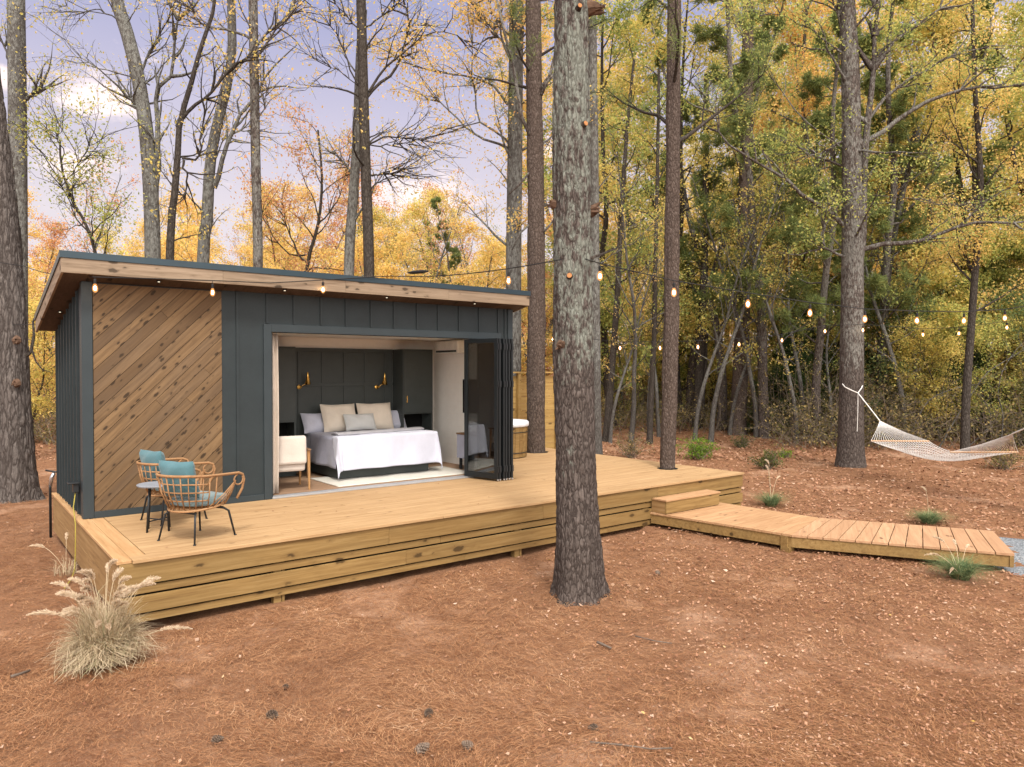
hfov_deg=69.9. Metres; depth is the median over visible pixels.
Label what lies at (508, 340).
bifold door
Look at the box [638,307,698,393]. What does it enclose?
forest tree
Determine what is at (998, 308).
forest tree
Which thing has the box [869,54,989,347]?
forest tree
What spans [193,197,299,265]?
forest tree
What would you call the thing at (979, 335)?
forest tree
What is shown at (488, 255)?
forest tree
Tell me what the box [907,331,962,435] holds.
cedar tree
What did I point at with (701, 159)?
forest tree
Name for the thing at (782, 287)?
forest tree
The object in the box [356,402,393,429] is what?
pillow
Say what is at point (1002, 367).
forest tree
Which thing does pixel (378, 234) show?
forest tree
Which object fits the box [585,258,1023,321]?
string light
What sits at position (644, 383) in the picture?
forest tree
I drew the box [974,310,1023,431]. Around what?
forest tree
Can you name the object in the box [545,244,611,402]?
forest tree
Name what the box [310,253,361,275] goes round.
forest tree
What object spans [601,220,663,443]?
forest tree
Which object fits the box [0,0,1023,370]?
sky
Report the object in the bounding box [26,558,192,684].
dry grass clump
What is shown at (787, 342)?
cedar tree
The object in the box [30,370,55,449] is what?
underbrush
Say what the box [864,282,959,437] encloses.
forest tree
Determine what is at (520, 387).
privacy fence
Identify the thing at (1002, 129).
forest tree
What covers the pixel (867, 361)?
cedar tree
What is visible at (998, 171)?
forest tree
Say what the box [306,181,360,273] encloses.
forest tree
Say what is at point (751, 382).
forest tree
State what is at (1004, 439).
hammock
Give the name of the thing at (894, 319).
forest tree
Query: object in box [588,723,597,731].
pine cone
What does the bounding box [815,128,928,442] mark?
forest tree
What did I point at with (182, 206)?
forest tree
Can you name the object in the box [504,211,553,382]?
forest tree
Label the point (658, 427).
forest tree
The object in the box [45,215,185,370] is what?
forest tree
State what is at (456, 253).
forest tree
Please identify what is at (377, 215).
forest tree
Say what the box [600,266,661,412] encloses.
forest tree
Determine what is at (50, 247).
forest tree
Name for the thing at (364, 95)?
oak tree
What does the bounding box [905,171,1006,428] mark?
forest tree
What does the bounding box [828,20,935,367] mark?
forest tree
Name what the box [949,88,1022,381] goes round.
forest tree
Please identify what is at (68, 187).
young tree
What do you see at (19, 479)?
pine tree
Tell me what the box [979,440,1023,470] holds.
shrub
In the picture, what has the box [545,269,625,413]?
forest tree
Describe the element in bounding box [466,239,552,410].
forest tree
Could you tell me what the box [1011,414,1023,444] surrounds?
cedar tree
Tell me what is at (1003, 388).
bare sapling
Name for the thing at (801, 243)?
forest tree
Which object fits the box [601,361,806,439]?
thicket
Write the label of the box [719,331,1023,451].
undergrowth
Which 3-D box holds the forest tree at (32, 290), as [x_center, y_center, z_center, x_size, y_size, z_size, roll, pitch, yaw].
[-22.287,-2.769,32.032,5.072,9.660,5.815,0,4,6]
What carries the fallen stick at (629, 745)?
on the ground
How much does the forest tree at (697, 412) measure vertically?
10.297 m
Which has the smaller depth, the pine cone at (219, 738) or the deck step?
the pine cone at (219, 738)
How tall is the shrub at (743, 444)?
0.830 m
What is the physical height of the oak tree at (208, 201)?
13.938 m
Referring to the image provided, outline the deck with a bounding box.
[52,448,743,623]
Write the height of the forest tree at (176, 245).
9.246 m
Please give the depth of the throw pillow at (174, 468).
8.23 m
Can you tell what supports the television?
attached to the cabin
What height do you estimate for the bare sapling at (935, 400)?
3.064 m
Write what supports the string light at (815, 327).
hanging from the pine tree at (535, 87)
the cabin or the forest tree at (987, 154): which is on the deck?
the cabin
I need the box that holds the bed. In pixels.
[306,427,442,478]
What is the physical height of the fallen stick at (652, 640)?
0.017 m
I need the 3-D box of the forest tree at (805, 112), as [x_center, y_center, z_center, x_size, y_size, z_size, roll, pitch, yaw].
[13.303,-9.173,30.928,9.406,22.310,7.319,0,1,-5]
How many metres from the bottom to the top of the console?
0.710 m
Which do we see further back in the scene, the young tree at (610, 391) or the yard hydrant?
the young tree at (610, 391)
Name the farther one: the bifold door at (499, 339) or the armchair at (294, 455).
the bifold door at (499, 339)
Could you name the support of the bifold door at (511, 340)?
in the cabin
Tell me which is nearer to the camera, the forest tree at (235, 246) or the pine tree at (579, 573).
the pine tree at (579, 573)
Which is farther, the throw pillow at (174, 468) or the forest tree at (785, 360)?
the forest tree at (785, 360)
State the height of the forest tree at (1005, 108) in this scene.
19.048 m
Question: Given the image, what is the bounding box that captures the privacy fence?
[513,372,555,448]
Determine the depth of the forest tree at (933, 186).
43.61 m
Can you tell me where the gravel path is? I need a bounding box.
[994,537,1023,575]
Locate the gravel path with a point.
(1018, 545)
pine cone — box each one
[211,735,223,744]
[266,709,277,719]
[414,742,429,755]
[424,708,432,716]
[461,740,473,751]
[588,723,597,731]
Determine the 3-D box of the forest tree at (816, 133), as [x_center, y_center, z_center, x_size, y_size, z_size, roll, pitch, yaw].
[14.096,-7.860,35.310,8.268,18.901,6.053,0,1,-25]
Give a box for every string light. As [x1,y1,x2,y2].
[0,259,560,293]
[544,320,1023,348]
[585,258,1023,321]
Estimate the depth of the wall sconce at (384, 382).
14.82 m
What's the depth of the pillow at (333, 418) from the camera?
13.89 m
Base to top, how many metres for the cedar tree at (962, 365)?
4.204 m
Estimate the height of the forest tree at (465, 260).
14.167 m
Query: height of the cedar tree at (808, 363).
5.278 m
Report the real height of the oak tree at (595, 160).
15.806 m
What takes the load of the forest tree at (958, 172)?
on the ground
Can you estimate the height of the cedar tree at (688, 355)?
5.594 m
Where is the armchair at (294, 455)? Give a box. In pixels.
[279,435,310,489]
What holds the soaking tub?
on the deck
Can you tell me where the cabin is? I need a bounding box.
[34,250,530,518]
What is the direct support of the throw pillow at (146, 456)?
on the wicker chair at (155, 491)
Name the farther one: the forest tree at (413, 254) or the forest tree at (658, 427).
the forest tree at (413, 254)
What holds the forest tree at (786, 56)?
on the ground
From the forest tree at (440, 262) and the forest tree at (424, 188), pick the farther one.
the forest tree at (424, 188)
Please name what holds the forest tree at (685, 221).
on the ground
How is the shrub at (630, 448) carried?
on the ground
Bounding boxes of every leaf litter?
[35,389,1023,460]
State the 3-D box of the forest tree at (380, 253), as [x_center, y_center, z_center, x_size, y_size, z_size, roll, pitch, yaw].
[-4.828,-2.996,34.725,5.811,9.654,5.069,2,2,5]
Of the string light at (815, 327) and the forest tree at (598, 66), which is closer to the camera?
the string light at (815, 327)
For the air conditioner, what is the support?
attached to the cabin
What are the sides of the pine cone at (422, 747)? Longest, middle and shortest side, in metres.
0.125 x 0.096 x 0.096 m
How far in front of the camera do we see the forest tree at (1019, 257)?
29.34 m
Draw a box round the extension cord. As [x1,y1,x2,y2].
[64,493,75,588]
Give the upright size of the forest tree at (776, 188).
18.091 m
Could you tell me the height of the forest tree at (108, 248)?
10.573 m
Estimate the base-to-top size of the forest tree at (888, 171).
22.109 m
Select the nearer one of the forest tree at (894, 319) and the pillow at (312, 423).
the pillow at (312, 423)
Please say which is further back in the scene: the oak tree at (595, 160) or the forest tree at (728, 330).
the forest tree at (728, 330)
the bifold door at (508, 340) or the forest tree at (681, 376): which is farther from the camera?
the forest tree at (681, 376)
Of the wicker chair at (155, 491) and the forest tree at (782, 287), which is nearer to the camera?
the wicker chair at (155, 491)
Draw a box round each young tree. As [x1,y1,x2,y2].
[5,55,174,270]
[228,83,402,275]
[598,24,706,441]
[618,55,697,443]
[662,55,735,428]
[898,0,1023,457]
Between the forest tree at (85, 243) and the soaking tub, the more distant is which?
the forest tree at (85, 243)
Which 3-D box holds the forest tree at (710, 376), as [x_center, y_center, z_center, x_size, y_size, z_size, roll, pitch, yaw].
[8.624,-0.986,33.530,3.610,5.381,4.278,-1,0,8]
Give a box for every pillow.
[139,449,165,480]
[159,460,199,497]
[300,413,338,433]
[320,403,354,431]
[343,413,376,430]
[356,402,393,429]
[391,410,406,427]
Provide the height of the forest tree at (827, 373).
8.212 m
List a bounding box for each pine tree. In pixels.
[0,72,49,503]
[139,0,354,267]
[346,0,604,375]
[461,0,618,452]
[546,0,621,606]
[590,0,784,468]
[684,0,797,435]
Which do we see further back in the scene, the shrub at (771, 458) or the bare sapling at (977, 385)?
the bare sapling at (977, 385)
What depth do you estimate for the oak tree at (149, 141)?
18.88 m
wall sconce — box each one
[297,372,310,388]
[375,373,387,388]
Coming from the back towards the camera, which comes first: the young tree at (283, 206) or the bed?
the young tree at (283, 206)
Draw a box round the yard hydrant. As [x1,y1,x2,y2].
[45,470,55,537]
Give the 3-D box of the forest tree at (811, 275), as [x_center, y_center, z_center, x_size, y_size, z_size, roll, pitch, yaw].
[12.230,-3.728,31.455,5.646,11.176,6.609,0,-1,-39]
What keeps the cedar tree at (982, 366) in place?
on the ground
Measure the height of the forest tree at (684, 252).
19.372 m
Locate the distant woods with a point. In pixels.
(34, 266)
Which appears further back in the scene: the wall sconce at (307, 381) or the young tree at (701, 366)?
the young tree at (701, 366)
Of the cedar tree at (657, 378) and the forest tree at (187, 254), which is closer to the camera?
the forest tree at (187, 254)
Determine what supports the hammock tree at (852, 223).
on the ground
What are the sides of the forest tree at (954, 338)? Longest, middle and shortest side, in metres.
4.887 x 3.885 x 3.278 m
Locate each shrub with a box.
[611,431,654,457]
[676,431,719,460]
[727,429,757,447]
[745,446,784,469]
[777,448,794,457]
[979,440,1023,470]
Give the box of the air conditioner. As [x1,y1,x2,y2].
[436,340,463,353]
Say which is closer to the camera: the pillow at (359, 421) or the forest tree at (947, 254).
the pillow at (359, 421)
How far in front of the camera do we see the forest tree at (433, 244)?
47.90 m
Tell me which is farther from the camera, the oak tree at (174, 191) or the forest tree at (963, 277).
the forest tree at (963, 277)
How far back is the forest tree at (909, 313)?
28.14 m
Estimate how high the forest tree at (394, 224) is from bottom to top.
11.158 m
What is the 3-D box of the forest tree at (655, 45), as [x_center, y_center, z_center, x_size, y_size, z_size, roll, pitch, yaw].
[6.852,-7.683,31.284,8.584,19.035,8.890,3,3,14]
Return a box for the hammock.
[842,384,1023,460]
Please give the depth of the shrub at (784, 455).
22.67 m
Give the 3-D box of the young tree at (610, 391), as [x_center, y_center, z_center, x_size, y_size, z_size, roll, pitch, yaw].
[4.865,-5.527,27.703,4.474,15.542,2.607,0,1,-5]
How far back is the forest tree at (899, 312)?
34.58 m
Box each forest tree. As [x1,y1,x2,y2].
[28,181,47,286]
[28,213,77,390]
[28,243,65,393]
[28,259,55,412]
[28,261,55,414]
[28,288,55,424]
[32,135,140,293]
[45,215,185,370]
[85,224,133,255]
[117,189,219,259]
[123,179,177,256]
[140,217,227,263]
[163,200,230,261]
[175,240,196,260]
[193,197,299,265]
[221,215,264,265]
[232,173,319,270]
[232,240,304,270]
[242,177,338,271]
[297,163,415,275]
[301,218,412,280]
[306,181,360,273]
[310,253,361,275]
[317,148,412,275]
[318,205,410,275]
[355,223,448,282]
[356,212,423,277]
[373,193,450,281]
[374,186,472,283]
[382,178,494,286]
[391,193,481,286]
[396,169,474,283]
[422,220,442,281]
[426,175,502,287]
[430,196,466,285]
[435,209,551,340]
[466,209,505,286]
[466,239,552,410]
[480,23,616,368]
[494,0,709,425]
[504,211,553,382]
[521,218,553,375]
[522,57,651,388]
[522,208,600,345]
[526,57,635,389]
[542,17,698,348]
[544,0,699,408]
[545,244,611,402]
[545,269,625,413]
[598,0,787,421]
[599,104,685,442]
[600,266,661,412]
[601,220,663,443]
[611,208,691,416]
[618,328,662,397]
[623,221,687,436]
[630,147,663,296]
[638,0,751,430]
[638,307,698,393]
[640,245,724,407]
[661,0,791,421]
[679,310,732,411]
[680,136,797,437]
[681,157,780,440]
[682,249,755,404]
[683,140,737,363]
[684,83,783,355]
[687,0,811,438]
[688,0,906,363]
[694,102,810,442]
[698,0,919,390]
[701,0,831,357]
[708,60,835,382]
[711,160,833,443]
[718,195,834,365]
[721,188,811,434]
[725,166,877,412]
[751,35,888,379]
[753,63,837,330]
[757,162,835,435]
[761,10,888,441]
[776,0,939,354]
[779,220,880,411]
[800,252,840,439]
[801,316,839,385]
[805,0,1014,402]
[808,67,966,333]
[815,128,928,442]
[820,11,960,400]
[827,0,954,436]
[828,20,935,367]
[838,54,1023,424]
[839,0,1023,429]
[864,194,951,428]
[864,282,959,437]
[864,287,965,418]
[866,81,960,328]
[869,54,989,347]
[871,224,1003,423]
[873,169,963,435]
[873,256,943,357]
[878,313,984,441]
[899,66,1020,363]
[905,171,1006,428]
[909,296,1023,441]
[918,0,1023,371]
[922,0,1016,421]
[929,215,1023,430]
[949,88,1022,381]
[952,66,1023,354]
[955,276,1023,408]
[969,0,1023,265]
[971,25,1023,377]
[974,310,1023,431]
[977,232,1023,415]
[980,208,1023,406]
[981,155,1023,402]
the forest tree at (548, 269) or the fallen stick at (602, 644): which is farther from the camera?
the forest tree at (548, 269)
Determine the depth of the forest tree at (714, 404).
26.77 m
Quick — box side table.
[136,481,170,532]
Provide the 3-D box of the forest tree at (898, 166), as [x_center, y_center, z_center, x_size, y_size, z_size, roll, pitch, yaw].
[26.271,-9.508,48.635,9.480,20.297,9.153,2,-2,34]
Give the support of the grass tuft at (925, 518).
on the ground
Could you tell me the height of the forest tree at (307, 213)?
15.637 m
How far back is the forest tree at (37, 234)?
60.24 m
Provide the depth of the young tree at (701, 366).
30.87 m
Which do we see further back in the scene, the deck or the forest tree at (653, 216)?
the forest tree at (653, 216)
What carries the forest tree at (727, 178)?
on the ground
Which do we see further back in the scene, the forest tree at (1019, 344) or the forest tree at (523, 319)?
the forest tree at (523, 319)
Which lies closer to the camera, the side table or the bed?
the side table
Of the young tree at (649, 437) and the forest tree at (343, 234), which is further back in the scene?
the forest tree at (343, 234)
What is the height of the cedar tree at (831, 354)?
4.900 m
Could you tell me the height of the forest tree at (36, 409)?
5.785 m
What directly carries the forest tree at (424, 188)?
on the ground
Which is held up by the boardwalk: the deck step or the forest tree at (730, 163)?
the deck step
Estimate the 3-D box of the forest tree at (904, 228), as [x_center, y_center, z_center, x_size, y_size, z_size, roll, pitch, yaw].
[15.269,-7.612,29.906,4.947,19.262,4.950,-1,2,-39]
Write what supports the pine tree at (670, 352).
on the ground
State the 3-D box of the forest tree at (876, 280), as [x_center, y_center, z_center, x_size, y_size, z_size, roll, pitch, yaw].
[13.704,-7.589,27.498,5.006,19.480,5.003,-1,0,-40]
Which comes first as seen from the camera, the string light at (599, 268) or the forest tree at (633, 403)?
the string light at (599, 268)
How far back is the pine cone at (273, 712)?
5.64 m
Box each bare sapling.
[905,367,987,446]
[938,332,1023,447]
[962,377,1002,445]
[988,336,1023,449]
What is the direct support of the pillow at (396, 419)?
on the bed
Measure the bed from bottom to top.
0.809 m
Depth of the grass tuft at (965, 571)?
9.25 m
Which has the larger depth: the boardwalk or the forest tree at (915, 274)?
the forest tree at (915, 274)
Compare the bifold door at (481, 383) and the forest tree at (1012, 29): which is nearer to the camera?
the bifold door at (481, 383)
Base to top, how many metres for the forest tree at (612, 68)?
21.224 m
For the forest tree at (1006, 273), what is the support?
on the ground
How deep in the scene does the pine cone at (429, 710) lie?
5.70 m
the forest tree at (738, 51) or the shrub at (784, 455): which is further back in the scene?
the forest tree at (738, 51)
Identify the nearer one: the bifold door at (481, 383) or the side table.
the side table
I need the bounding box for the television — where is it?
[463,379,463,412]
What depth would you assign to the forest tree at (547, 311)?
40.66 m
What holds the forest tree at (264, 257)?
on the ground
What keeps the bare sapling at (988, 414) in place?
on the ground
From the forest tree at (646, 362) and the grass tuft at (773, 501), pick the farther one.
the forest tree at (646, 362)
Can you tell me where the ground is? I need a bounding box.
[0,373,1023,766]
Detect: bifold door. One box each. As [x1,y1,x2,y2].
[464,338,498,480]
[498,338,501,480]
[501,338,505,479]
[505,339,507,479]
[507,339,510,479]
[510,339,513,479]
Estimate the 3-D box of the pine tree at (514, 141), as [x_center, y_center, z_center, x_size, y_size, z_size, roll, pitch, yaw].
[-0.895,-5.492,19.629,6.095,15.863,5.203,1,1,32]
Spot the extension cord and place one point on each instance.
(75, 537)
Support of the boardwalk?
on the ground
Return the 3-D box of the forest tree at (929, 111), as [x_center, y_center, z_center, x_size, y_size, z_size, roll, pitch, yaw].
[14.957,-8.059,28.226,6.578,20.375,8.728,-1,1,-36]
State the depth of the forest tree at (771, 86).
33.09 m
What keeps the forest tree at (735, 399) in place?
on the ground
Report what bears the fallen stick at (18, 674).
on the ground
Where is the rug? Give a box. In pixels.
[310,466,463,486]
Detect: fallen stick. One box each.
[10,669,30,677]
[590,741,671,749]
[596,641,611,648]
[635,635,671,643]
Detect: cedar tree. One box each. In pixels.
[628,331,662,405]
[679,321,690,387]
[705,335,750,403]
[747,309,815,434]
[747,309,818,415]
[769,321,830,424]
[808,335,867,435]
[864,341,926,435]
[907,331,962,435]
[929,344,988,434]
[955,331,1018,435]
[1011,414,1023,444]
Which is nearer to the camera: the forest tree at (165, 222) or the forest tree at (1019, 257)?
the forest tree at (1019, 257)
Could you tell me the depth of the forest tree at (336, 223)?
46.41 m
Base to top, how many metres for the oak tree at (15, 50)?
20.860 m
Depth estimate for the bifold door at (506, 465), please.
13.04 m
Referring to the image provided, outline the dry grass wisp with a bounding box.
[30,532,77,577]
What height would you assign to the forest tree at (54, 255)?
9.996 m
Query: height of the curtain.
2.480 m
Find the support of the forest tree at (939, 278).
on the ground
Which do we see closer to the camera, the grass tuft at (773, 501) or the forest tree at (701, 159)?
the grass tuft at (773, 501)
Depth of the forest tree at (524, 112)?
45.12 m
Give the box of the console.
[456,432,463,468]
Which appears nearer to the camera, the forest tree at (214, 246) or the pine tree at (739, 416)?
the pine tree at (739, 416)
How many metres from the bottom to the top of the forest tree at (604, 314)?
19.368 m
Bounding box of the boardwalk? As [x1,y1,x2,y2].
[650,502,1013,567]
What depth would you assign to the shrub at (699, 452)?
22.14 m
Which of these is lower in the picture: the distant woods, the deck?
the deck
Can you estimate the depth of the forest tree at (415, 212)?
44.02 m
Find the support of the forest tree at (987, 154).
on the ground
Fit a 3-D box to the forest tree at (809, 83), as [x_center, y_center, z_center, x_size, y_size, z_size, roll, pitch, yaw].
[10.934,-6.119,26.055,4.305,16.761,4.308,1,1,43]
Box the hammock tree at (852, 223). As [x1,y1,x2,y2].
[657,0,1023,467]
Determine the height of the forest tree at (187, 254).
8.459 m
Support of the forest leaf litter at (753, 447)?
on the ground
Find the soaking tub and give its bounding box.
[513,419,528,457]
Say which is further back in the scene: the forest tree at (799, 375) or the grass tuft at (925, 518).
the forest tree at (799, 375)
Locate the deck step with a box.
[652,489,720,513]
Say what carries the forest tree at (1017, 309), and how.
on the ground
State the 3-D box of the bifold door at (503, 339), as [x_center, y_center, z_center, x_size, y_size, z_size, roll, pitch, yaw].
[-0.368,0.458,13.298,0.036,2.524,0.782,-1,1,-38]
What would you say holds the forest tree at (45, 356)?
on the ground
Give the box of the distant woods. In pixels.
[28,165,1020,372]
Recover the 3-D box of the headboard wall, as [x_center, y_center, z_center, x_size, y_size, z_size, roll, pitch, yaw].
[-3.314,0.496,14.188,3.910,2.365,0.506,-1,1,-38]
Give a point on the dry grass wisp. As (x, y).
(66, 534)
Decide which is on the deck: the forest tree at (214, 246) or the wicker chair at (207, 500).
the wicker chair at (207, 500)
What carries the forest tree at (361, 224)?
on the ground
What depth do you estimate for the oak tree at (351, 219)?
20.89 m
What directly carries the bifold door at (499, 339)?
in the cabin
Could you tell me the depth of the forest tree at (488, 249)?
28.27 m
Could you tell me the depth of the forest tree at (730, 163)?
30.79 m
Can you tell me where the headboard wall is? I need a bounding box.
[278,346,432,476]
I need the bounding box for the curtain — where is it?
[272,333,278,493]
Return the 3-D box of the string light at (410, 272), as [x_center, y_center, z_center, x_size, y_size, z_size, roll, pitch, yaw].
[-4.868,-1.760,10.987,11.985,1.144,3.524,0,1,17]
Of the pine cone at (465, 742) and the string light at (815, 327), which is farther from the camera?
the string light at (815, 327)
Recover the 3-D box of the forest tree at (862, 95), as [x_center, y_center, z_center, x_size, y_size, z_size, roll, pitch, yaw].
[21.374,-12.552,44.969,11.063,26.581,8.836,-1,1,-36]
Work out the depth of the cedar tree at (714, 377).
38.17 m
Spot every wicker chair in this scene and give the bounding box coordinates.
[136,457,215,525]
[156,468,244,545]
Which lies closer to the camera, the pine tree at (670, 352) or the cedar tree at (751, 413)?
the pine tree at (670, 352)
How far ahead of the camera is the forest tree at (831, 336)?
30.27 m
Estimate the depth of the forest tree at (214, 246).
51.69 m
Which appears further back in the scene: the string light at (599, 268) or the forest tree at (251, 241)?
the forest tree at (251, 241)
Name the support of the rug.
on the cabin
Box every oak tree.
[0,0,89,330]
[0,0,230,258]
[137,0,310,259]
[161,0,331,262]
[264,0,507,276]
[293,0,458,275]
[542,0,690,454]
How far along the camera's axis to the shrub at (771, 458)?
20.10 m
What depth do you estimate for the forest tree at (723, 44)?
26.70 m
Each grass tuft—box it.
[746,459,796,506]
[906,486,960,524]
[923,536,1003,583]
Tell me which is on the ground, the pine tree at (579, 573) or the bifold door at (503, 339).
the pine tree at (579, 573)
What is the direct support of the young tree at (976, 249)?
on the ground
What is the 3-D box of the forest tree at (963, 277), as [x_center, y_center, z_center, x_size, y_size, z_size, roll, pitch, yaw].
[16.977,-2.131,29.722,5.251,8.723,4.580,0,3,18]
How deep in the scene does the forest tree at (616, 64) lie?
35.59 m
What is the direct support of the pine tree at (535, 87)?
on the ground

